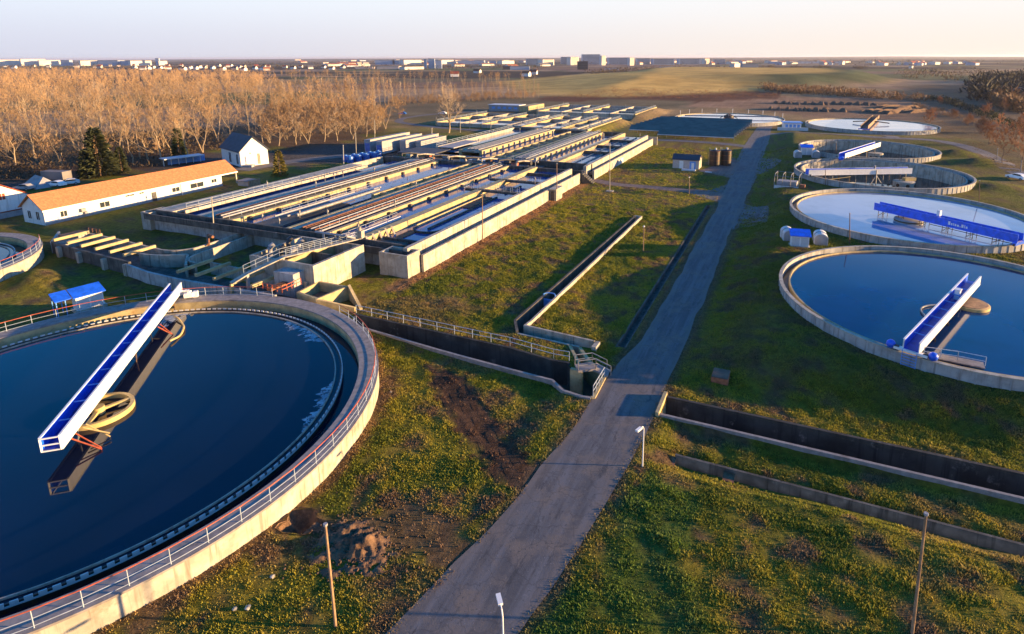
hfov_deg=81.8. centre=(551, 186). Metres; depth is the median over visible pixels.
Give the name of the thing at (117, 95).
bare tree
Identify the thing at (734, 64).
town building
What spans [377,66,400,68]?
town building
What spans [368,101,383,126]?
bare tree
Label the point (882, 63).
town house
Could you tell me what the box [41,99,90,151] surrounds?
bare tree
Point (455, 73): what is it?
village house
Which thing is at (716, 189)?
road apron
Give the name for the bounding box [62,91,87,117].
bare tree
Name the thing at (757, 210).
road apron
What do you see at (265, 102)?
bare tree
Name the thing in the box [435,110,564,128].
settling bed
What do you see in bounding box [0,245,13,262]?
water
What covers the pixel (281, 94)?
bare tree
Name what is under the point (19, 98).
bare tree
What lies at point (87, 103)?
bare tree
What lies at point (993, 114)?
scrub
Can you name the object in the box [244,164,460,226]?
water
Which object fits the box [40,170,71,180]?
box trailer
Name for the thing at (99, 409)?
feed well
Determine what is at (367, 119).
bare tree
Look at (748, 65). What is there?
town building
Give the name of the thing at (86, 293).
kiosk
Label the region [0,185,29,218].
white house
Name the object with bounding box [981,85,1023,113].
scrub
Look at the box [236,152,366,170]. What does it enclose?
service road
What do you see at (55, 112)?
bare tree
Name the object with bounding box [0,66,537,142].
woodland
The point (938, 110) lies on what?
scrub
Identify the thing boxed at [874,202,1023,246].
scraper bridge
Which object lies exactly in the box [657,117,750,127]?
solar row
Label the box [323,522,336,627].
wooden pole
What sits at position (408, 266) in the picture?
basin pier
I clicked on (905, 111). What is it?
soil ridge
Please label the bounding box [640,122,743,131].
solar row
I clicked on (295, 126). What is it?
bare tree
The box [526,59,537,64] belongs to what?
town building
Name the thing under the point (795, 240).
door
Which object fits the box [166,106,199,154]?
bare tree
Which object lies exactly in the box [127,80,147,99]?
bare tree
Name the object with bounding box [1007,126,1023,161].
bare tree
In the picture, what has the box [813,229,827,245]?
tank container
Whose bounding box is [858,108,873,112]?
soil ridge
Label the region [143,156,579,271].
aeration basin
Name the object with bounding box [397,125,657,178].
aeration basin
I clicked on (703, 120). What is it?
solar row
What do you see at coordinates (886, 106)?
soil ridge
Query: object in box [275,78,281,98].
poplar tree
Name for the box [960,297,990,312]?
feed well
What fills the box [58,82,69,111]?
bare tree
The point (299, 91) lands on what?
bare tree
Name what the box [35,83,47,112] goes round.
bare tree
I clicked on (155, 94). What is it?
bare tree
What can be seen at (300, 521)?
dug pit
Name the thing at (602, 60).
town building
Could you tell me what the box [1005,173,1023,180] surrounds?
parked car
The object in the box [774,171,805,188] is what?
steel cage
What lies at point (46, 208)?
long building
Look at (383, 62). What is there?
town building
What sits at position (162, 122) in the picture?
bare tree
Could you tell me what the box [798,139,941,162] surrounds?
settling tank
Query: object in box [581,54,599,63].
town building
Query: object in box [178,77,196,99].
bare tree
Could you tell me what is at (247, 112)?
bare tree
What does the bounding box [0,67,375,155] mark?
woodland
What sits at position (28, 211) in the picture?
window
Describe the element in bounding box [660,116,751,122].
solar row
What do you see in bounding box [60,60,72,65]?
town building
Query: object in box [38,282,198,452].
scraper bridge
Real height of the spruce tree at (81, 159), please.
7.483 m
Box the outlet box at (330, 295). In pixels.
[296,281,362,311]
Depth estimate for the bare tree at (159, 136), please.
192.41 m
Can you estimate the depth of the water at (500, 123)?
264.39 m
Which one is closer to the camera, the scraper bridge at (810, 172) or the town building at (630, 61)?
the scraper bridge at (810, 172)
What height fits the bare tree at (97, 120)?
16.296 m
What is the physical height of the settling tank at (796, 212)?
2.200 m
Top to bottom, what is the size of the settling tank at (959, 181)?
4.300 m
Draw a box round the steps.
[581,170,594,183]
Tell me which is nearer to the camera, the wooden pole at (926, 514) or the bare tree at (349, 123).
the wooden pole at (926, 514)
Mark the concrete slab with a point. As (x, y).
(682, 169)
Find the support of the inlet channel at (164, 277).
on the ground at (24, 294)
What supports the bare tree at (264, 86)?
on the ground at (24, 294)
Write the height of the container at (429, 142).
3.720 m
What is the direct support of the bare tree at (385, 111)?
on the ground at (24, 294)
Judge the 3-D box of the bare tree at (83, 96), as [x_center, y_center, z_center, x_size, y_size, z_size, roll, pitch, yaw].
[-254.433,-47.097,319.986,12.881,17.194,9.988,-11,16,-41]
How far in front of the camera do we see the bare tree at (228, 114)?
237.97 m
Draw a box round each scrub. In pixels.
[552,87,782,98]
[757,81,929,101]
[768,87,867,97]
[913,102,984,124]
[926,94,1022,130]
[959,68,1023,100]
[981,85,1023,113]
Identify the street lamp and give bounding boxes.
[496,593,503,633]
[635,426,643,466]
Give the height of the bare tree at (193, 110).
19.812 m
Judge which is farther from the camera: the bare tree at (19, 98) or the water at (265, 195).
the bare tree at (19, 98)
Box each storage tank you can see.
[708,147,720,165]
[720,148,731,165]
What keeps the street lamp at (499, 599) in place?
on the ground at (24, 294)
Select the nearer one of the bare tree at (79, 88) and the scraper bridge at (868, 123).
the scraper bridge at (868, 123)
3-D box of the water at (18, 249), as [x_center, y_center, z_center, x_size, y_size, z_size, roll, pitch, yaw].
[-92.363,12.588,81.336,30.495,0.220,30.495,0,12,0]
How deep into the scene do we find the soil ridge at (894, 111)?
312.17 m
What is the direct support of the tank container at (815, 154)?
on the ground at (24, 294)
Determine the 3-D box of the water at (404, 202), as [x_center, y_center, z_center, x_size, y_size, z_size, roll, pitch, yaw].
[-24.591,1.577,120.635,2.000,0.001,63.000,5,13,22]
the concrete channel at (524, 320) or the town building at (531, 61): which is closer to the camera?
the concrete channel at (524, 320)
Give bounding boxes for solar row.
[629,124,739,134]
[635,123,741,133]
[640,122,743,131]
[644,121,744,129]
[648,119,746,127]
[652,118,748,128]
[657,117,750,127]
[657,129,734,139]
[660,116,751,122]
[660,127,736,138]
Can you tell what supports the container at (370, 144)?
on the ground at (24, 294)
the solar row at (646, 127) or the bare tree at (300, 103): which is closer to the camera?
the solar row at (646, 127)
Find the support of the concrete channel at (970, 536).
in the ground at (24, 294)
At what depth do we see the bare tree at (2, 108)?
229.76 m
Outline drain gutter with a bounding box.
[615,205,710,347]
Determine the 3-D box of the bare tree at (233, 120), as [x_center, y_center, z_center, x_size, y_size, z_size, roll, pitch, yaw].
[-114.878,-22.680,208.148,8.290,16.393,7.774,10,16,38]
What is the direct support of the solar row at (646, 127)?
on the ground at (24, 294)
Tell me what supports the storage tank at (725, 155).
on the forecourt
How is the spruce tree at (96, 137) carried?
on the ground at (24, 294)
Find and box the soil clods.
[273,480,460,627]
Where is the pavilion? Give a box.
[777,121,807,130]
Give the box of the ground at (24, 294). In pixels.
[0,56,1023,633]
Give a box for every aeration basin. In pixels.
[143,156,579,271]
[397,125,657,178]
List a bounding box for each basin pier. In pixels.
[141,207,163,229]
[379,246,420,278]
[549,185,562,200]
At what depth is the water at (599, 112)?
303.95 m
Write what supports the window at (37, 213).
in the long building at (46, 208)
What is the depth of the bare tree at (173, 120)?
203.20 m
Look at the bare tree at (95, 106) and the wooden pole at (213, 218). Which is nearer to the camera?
the wooden pole at (213, 218)
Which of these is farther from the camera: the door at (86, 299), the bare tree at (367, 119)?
the bare tree at (367, 119)
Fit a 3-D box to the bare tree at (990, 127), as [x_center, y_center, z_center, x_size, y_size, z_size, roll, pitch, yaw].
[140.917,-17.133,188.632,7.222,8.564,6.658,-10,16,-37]
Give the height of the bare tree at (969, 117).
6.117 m
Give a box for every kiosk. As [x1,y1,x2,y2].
[48,281,107,316]
[789,228,811,247]
[800,144,813,154]
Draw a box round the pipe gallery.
[398,152,591,180]
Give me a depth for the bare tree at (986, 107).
295.32 m
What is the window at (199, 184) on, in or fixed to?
in the long building at (46, 208)
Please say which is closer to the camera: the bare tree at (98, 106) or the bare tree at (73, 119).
the bare tree at (73, 119)
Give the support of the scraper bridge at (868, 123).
on the settling tank at (925, 132)
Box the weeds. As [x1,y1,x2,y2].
[925,119,1022,170]
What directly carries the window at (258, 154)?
in the gabled house at (240, 150)
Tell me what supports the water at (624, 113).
in the settling bed at (587, 109)
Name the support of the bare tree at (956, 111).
on the ground at (24, 294)
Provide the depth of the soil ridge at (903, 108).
327.22 m
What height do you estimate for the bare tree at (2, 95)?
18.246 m
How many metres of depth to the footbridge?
56.78 m
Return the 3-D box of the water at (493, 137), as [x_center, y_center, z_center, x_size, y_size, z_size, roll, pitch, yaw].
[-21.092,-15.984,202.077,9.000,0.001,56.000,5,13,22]
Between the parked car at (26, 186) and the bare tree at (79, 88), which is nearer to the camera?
the parked car at (26, 186)
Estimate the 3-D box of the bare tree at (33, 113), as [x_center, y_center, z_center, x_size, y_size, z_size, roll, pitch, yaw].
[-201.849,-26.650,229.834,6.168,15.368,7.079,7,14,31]
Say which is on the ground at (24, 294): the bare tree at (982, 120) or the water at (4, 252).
the bare tree at (982, 120)
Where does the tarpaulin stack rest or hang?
on the ground at (24, 294)
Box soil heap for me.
[303,518,400,579]
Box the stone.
[244,604,250,610]
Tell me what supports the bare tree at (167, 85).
on the ground at (24, 294)
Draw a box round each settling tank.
[0,233,43,281]
[0,286,378,633]
[675,113,784,126]
[779,245,1023,391]
[789,188,1023,253]
[794,158,976,194]
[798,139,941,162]
[805,118,940,134]
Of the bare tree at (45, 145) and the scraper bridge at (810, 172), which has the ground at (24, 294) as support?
the bare tree at (45, 145)
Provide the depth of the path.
137.00 m
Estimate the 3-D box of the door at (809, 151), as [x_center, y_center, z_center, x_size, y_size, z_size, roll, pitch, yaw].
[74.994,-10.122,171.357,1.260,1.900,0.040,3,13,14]
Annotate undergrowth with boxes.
[0,127,226,180]
[388,94,536,106]
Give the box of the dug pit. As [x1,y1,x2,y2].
[275,506,332,535]
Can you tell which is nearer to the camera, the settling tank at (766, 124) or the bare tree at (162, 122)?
the bare tree at (162, 122)
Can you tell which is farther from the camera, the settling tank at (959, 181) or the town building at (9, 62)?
the town building at (9, 62)
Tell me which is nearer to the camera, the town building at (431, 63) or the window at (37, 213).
the window at (37, 213)
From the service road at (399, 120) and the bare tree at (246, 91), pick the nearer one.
the service road at (399, 120)
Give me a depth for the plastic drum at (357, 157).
174.65 m
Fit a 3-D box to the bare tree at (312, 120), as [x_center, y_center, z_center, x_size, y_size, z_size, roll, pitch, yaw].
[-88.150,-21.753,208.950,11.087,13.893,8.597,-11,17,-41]
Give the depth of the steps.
142.82 m
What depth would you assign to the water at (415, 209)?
113.74 m
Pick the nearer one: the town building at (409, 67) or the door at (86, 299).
the door at (86, 299)
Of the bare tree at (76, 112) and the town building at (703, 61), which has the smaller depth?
the bare tree at (76, 112)
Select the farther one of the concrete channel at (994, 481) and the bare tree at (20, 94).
the bare tree at (20, 94)
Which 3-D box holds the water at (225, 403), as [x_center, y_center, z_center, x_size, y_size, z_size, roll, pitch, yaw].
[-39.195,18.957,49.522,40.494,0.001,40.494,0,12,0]
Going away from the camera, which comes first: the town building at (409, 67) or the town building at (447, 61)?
the town building at (409, 67)
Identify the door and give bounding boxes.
[77,297,89,310]
[91,293,103,306]
[152,192,156,200]
[365,143,369,151]
[400,144,404,150]
[792,237,799,245]
[800,238,808,246]
[802,148,806,154]
[807,148,811,154]
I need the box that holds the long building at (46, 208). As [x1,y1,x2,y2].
[18,160,237,225]
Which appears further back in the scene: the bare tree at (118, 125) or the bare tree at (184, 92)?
the bare tree at (184, 92)
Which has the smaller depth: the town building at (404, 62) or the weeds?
the weeds
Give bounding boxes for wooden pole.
[211,197,214,240]
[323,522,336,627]
[481,193,482,240]
[606,160,613,191]
[849,213,850,243]
[910,511,928,633]
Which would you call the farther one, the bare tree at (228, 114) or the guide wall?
the bare tree at (228, 114)
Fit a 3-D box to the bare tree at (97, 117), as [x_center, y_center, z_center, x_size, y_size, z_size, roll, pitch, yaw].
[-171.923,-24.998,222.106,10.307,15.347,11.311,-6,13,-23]
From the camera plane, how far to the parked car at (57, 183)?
141.02 m
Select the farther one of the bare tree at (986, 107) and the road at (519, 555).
the bare tree at (986, 107)
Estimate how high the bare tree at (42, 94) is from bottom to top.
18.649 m
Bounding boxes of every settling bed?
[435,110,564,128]
[520,114,621,130]
[537,102,656,118]
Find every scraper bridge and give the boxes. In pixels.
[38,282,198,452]
[680,109,782,118]
[803,165,912,186]
[836,142,880,159]
[853,115,888,129]
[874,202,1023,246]
[886,273,986,368]
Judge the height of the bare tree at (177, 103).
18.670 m
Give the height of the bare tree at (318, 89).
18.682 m
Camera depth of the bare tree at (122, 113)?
231.16 m
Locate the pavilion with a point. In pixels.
(791, 125)
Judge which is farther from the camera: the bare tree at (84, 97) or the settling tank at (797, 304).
the bare tree at (84, 97)
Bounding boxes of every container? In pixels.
[364,132,409,151]
[376,133,421,154]
[399,133,438,150]
[415,136,446,147]
[780,226,790,240]
[793,150,801,157]
[811,150,819,157]
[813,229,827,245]
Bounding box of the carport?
[159,153,204,164]
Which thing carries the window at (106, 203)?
in the long building at (46, 208)
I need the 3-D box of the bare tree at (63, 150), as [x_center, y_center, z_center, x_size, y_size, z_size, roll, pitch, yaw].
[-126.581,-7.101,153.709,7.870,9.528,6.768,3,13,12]
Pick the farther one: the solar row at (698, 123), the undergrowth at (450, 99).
the undergrowth at (450, 99)
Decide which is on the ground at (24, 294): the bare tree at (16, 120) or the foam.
the bare tree at (16, 120)
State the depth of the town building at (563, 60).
2537.31 m
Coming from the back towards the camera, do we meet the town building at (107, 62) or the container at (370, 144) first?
the town building at (107, 62)
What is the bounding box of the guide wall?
[139,233,254,276]
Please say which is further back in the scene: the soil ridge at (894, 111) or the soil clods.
the soil ridge at (894, 111)
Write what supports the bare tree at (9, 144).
on the ground at (24, 294)
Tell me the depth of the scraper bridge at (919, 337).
58.04 m
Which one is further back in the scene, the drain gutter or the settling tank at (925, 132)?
the settling tank at (925, 132)
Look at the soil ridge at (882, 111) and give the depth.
313.97 m
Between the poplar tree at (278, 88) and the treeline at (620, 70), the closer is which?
the poplar tree at (278, 88)
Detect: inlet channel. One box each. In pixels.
[50,227,155,276]
[126,258,307,298]
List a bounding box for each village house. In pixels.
[450,71,458,76]
[473,69,481,72]
[521,71,530,75]
[529,69,537,74]
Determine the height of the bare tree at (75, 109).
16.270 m
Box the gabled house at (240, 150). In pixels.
[219,132,269,166]
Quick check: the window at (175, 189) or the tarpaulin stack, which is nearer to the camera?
the window at (175, 189)
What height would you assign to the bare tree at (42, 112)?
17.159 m
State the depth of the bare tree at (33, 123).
201.75 m
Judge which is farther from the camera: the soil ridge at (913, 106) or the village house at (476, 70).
the village house at (476, 70)
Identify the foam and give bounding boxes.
[161,314,332,431]
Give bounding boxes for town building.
[0,60,19,65]
[19,59,44,65]
[37,60,60,65]
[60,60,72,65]
[79,60,97,65]
[97,60,124,65]
[120,61,128,65]
[128,61,151,65]
[158,61,166,65]
[355,66,374,68]
[375,60,394,64]
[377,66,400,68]
[399,60,421,64]
[399,66,423,69]
[428,59,434,67]
[435,60,441,68]
[442,60,453,63]
[457,60,484,63]
[497,61,513,63]
[510,66,529,69]
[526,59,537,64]
[537,59,553,64]
[561,57,566,63]
[567,57,578,64]
[577,61,587,69]
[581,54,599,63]
[600,56,605,64]
[607,57,628,63]
[627,58,633,64]
[636,58,649,63]
[651,59,674,64]
[676,59,700,63]
[701,58,709,63]
[712,59,724,63]
[730,63,739,66]
[740,64,758,66]
[768,61,838,63]
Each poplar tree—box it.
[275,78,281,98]
[382,77,386,101]
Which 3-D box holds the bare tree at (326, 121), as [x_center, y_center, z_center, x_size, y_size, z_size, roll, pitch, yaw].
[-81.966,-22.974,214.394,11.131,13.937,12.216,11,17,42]
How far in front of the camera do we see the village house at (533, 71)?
1042.49 m
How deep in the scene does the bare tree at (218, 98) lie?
217.54 m
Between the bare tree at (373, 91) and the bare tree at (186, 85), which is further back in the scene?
the bare tree at (186, 85)
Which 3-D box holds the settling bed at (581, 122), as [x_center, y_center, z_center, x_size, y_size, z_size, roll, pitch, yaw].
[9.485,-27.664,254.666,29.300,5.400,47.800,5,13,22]
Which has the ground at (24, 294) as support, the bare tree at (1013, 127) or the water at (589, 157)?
the bare tree at (1013, 127)
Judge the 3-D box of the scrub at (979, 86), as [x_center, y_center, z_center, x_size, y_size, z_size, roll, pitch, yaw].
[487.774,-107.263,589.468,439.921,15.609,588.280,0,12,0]
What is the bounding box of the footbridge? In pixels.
[570,353,610,394]
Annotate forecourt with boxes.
[699,158,735,177]
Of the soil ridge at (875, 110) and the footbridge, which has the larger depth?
the soil ridge at (875, 110)
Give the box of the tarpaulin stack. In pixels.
[25,175,54,189]
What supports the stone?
on the ground at (24, 294)
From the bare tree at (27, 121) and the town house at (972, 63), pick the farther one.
the town house at (972, 63)
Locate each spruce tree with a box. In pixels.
[76,150,95,178]
[77,126,122,178]
[112,146,130,172]
[168,128,189,156]
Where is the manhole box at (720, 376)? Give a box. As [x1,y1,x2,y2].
[711,367,729,385]
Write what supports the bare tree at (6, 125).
on the ground at (24, 294)
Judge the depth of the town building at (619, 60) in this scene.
2389.18 m
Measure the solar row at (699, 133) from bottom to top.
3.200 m
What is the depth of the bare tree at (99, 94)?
304.56 m
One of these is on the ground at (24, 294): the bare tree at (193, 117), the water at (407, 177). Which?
the bare tree at (193, 117)
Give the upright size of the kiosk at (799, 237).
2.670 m
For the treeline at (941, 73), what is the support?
on the ground at (24, 294)
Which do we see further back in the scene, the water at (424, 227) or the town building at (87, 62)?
the town building at (87, 62)
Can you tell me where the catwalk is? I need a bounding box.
[229,227,364,293]
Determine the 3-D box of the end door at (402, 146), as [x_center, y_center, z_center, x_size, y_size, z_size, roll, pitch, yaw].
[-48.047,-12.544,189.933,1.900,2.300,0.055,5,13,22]
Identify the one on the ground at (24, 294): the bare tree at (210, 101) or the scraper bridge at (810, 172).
the bare tree at (210, 101)
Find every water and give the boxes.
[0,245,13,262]
[0,309,358,618]
[0,311,339,603]
[5,243,25,256]
[189,161,397,214]
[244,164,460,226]
[324,168,497,231]
[343,169,521,235]
[389,171,558,244]
[442,130,524,152]
[447,120,466,122]
[469,133,565,161]
[470,121,489,123]
[491,122,513,124]
[528,124,548,126]
[542,136,611,160]
[547,125,567,127]
[567,137,638,163]
[589,111,610,112]
[614,112,635,113]
[679,114,781,122]
[790,252,1023,376]
[797,192,1023,244]
[809,119,936,130]
[815,174,952,187]
[819,150,918,157]
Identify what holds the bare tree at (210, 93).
on the ground at (24, 294)
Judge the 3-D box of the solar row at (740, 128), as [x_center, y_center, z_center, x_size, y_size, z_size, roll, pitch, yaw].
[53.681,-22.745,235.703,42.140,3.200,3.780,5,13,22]
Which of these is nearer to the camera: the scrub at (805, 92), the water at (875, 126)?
the water at (875, 126)
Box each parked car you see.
[12,183,35,190]
[48,180,66,186]
[64,178,79,184]
[236,178,260,186]
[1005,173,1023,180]
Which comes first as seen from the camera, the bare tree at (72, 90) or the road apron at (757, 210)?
the road apron at (757, 210)
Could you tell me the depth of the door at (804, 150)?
171.69 m
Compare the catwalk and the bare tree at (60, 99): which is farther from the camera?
the bare tree at (60, 99)
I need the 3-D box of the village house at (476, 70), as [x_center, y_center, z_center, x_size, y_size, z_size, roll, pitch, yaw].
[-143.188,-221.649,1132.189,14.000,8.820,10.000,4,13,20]
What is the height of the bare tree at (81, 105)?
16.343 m
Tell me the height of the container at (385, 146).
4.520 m
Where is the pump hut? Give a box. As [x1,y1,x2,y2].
[672,153,702,168]
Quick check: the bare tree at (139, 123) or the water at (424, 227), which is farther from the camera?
the bare tree at (139, 123)
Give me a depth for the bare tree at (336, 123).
215.93 m
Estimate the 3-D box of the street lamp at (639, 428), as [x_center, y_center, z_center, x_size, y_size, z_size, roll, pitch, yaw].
[6.479,19.467,43.446,0.240,3.855,1.029,10,16,40]
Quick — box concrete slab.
[681,168,695,170]
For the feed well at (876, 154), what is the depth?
174.40 m
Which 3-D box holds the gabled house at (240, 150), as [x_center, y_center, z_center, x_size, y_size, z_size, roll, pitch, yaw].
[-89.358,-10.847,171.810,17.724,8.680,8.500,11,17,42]
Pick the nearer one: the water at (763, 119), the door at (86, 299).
the door at (86, 299)
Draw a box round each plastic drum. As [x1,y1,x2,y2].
[346,155,353,162]
[354,154,361,160]
[362,153,369,159]
[371,152,377,157]
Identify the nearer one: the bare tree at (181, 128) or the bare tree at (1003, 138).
the bare tree at (1003, 138)
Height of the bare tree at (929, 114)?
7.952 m
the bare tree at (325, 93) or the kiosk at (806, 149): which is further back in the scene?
the bare tree at (325, 93)
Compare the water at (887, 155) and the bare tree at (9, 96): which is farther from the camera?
the bare tree at (9, 96)
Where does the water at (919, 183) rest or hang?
in the settling tank at (959, 181)
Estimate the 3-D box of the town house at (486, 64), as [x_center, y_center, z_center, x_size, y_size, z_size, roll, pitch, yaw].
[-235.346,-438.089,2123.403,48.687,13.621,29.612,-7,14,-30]
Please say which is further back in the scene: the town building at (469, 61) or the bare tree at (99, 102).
the town building at (469, 61)
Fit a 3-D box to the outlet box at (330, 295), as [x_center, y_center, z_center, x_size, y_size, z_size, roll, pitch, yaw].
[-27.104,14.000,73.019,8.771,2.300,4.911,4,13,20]
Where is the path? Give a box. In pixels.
[593,179,722,196]
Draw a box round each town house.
[323,63,339,65]
[342,63,357,66]
[451,63,464,66]
[479,63,493,65]
[536,63,550,65]
[775,61,785,64]
[876,62,887,65]
[928,61,939,64]
[965,62,978,64]
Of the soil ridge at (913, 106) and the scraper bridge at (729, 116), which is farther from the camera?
the soil ridge at (913, 106)
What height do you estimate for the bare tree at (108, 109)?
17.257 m
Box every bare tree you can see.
[0,83,16,114]
[0,85,23,107]
[0,90,11,127]
[0,90,12,117]
[0,97,11,153]
[0,97,15,133]
[0,109,24,164]
[0,130,15,154]
[5,98,51,157]
[6,86,40,119]
[6,105,26,139]
[13,94,57,148]
[14,84,26,105]
[14,90,36,115]
[20,85,45,114]
[20,120,36,160]
[25,102,38,134]
[27,93,45,128]
[27,132,66,169]
[31,82,54,111]
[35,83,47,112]
[35,97,74,135]
[35,113,71,164]
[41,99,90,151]
[48,143,83,170]
[52,89,66,112]
[54,89,68,111]
[54,102,73,129]
[55,78,75,102]
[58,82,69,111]
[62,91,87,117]
[63,106,87,150]
[65,77,93,102]
[65,117,85,149]
[66,81,78,102]
[67,94,94,140]
[69,86,93,113]
[71,96,80,131]
[71,137,101,163]
[74,91,88,124]
[76,104,132,156]
[77,82,93,110]
[77,92,100,115]
[79,86,88,116]
[79,101,109,126]
[80,96,112,133]
[81,92,111,129]
[84,102,119,134]
[87,82,109,116]
[89,92,103,129]
[94,88,104,123]
[96,77,108,104]
[99,100,136,131]
[102,95,114,135]
[107,95,130,119]
[108,100,138,164]
[109,85,129,127]
[111,87,138,117]
[112,108,128,150]
[119,105,152,158]
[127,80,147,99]
[127,104,176,164]
[128,89,142,110]
[128,99,145,128]
[132,80,148,105]
[132,107,152,162]
[140,81,172,112]
[140,93,168,146]
[144,103,170,133]
[147,99,184,154]
[147,109,169,151]
[151,108,176,142]
[154,90,176,111]
[160,77,175,97]
[160,94,188,128]
[161,108,185,134]
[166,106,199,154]
[167,103,180,142]
[170,96,213,143]
[171,90,184,124]
[171,94,189,126]
[172,83,194,104]
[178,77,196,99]
[179,93,203,123]
[182,105,214,152]
[183,85,198,104]
[183,90,202,136]
[185,90,210,120]
[189,83,194,113]
[196,93,229,140]
[197,88,218,120]
[203,86,216,124]
[205,85,216,104]
[211,82,223,113]
[211,100,240,132]
[217,99,237,134]
[225,81,247,108]
[238,96,255,135]
[241,81,254,102]
[248,103,271,142]
[249,101,260,135]
[250,79,256,107]
[256,90,281,121]
[261,81,272,101]
[263,113,294,145]
[273,83,290,102]
[275,84,299,107]
[275,103,281,133]
[281,95,293,114]
[282,112,304,143]
[287,109,317,143]
[295,84,315,103]
[295,95,306,112]
[308,90,336,117]
[312,108,340,141]
[315,78,320,103]
[317,82,333,101]
[322,83,338,102]
[328,107,342,140]
[340,106,366,138]
[342,81,361,104]
[343,88,353,104]
[345,85,358,99]
[352,107,380,136]
[364,77,380,102]
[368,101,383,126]
[375,98,395,128]
[392,98,404,117]
[429,83,463,132]
[922,107,938,123]
[950,109,958,118]
[963,113,976,125]
[975,116,991,131]
[978,120,999,144]
[981,102,992,115]
[992,123,1018,162]
[993,112,1007,132]
[999,96,1011,110]
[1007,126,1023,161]
[1010,117,1023,150]
[1012,112,1023,129]
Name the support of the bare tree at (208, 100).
on the ground at (24, 294)
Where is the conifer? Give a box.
[271,150,288,176]
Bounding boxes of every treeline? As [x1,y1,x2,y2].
[0,63,545,69]
[73,59,1021,64]
[583,64,729,73]
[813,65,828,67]
[893,67,1019,81]
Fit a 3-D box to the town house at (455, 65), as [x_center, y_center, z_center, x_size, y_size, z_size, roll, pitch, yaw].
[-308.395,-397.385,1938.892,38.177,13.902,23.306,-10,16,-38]
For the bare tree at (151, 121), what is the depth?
167.68 m
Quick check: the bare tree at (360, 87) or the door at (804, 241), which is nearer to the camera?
the door at (804, 241)
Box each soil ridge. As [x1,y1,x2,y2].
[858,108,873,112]
[868,108,882,112]
[874,109,892,113]
[881,105,897,108]
[886,109,901,113]
[889,105,907,108]
[896,107,912,109]
[898,105,919,108]
[901,109,914,112]
[909,108,929,112]
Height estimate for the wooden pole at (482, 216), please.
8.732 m
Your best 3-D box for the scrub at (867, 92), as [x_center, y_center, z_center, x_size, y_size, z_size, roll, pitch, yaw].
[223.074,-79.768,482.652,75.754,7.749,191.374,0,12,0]
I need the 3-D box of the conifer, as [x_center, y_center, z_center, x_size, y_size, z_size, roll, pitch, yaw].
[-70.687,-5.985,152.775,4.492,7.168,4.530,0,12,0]
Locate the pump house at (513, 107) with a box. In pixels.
[488,103,543,111]
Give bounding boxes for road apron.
[688,183,727,201]
[732,203,768,229]
[757,158,781,173]
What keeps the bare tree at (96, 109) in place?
on the ground at (24, 294)
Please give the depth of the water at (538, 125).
247.27 m
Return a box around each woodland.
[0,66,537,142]
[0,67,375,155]
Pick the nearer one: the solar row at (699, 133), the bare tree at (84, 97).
the solar row at (699, 133)
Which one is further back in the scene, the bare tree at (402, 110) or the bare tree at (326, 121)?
the bare tree at (402, 110)
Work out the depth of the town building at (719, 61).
2404.66 m
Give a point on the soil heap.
(358, 543)
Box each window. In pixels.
[0,193,5,200]
[27,210,31,218]
[35,211,40,220]
[59,210,67,216]
[99,200,110,207]
[171,186,179,192]
[190,181,203,188]
[257,153,260,163]
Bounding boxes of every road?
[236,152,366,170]
[386,126,772,633]
[395,111,494,131]
[657,139,743,146]
[770,132,1023,173]
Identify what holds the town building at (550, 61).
on the ground at (24, 294)
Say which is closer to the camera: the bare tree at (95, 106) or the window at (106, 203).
the window at (106, 203)
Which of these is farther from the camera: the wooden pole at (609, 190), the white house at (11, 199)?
the wooden pole at (609, 190)
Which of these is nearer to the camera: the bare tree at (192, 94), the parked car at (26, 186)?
the parked car at (26, 186)
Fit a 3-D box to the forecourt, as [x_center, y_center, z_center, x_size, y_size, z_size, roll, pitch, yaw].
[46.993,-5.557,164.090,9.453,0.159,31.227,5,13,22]
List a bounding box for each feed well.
[79,392,134,430]
[868,152,883,157]
[892,177,915,187]
[894,216,923,224]
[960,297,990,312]
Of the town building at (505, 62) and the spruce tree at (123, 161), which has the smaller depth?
the spruce tree at (123, 161)
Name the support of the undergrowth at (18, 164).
on the ground at (24, 294)
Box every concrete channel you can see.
[354,305,605,399]
[514,215,641,357]
[655,391,1023,503]
[672,454,1023,556]
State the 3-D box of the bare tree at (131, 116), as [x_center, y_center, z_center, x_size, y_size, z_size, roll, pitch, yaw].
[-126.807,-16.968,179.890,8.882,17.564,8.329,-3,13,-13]
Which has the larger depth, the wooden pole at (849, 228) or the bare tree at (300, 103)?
the bare tree at (300, 103)
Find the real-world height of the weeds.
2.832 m
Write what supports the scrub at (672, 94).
on the ground at (24, 294)
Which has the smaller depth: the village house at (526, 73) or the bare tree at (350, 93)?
the bare tree at (350, 93)
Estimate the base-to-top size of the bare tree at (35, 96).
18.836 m
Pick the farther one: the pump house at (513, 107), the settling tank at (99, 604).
the pump house at (513, 107)
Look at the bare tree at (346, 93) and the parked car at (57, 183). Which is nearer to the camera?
the parked car at (57, 183)
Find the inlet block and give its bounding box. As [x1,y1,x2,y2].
[249,231,365,297]
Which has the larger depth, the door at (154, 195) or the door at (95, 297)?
the door at (154, 195)

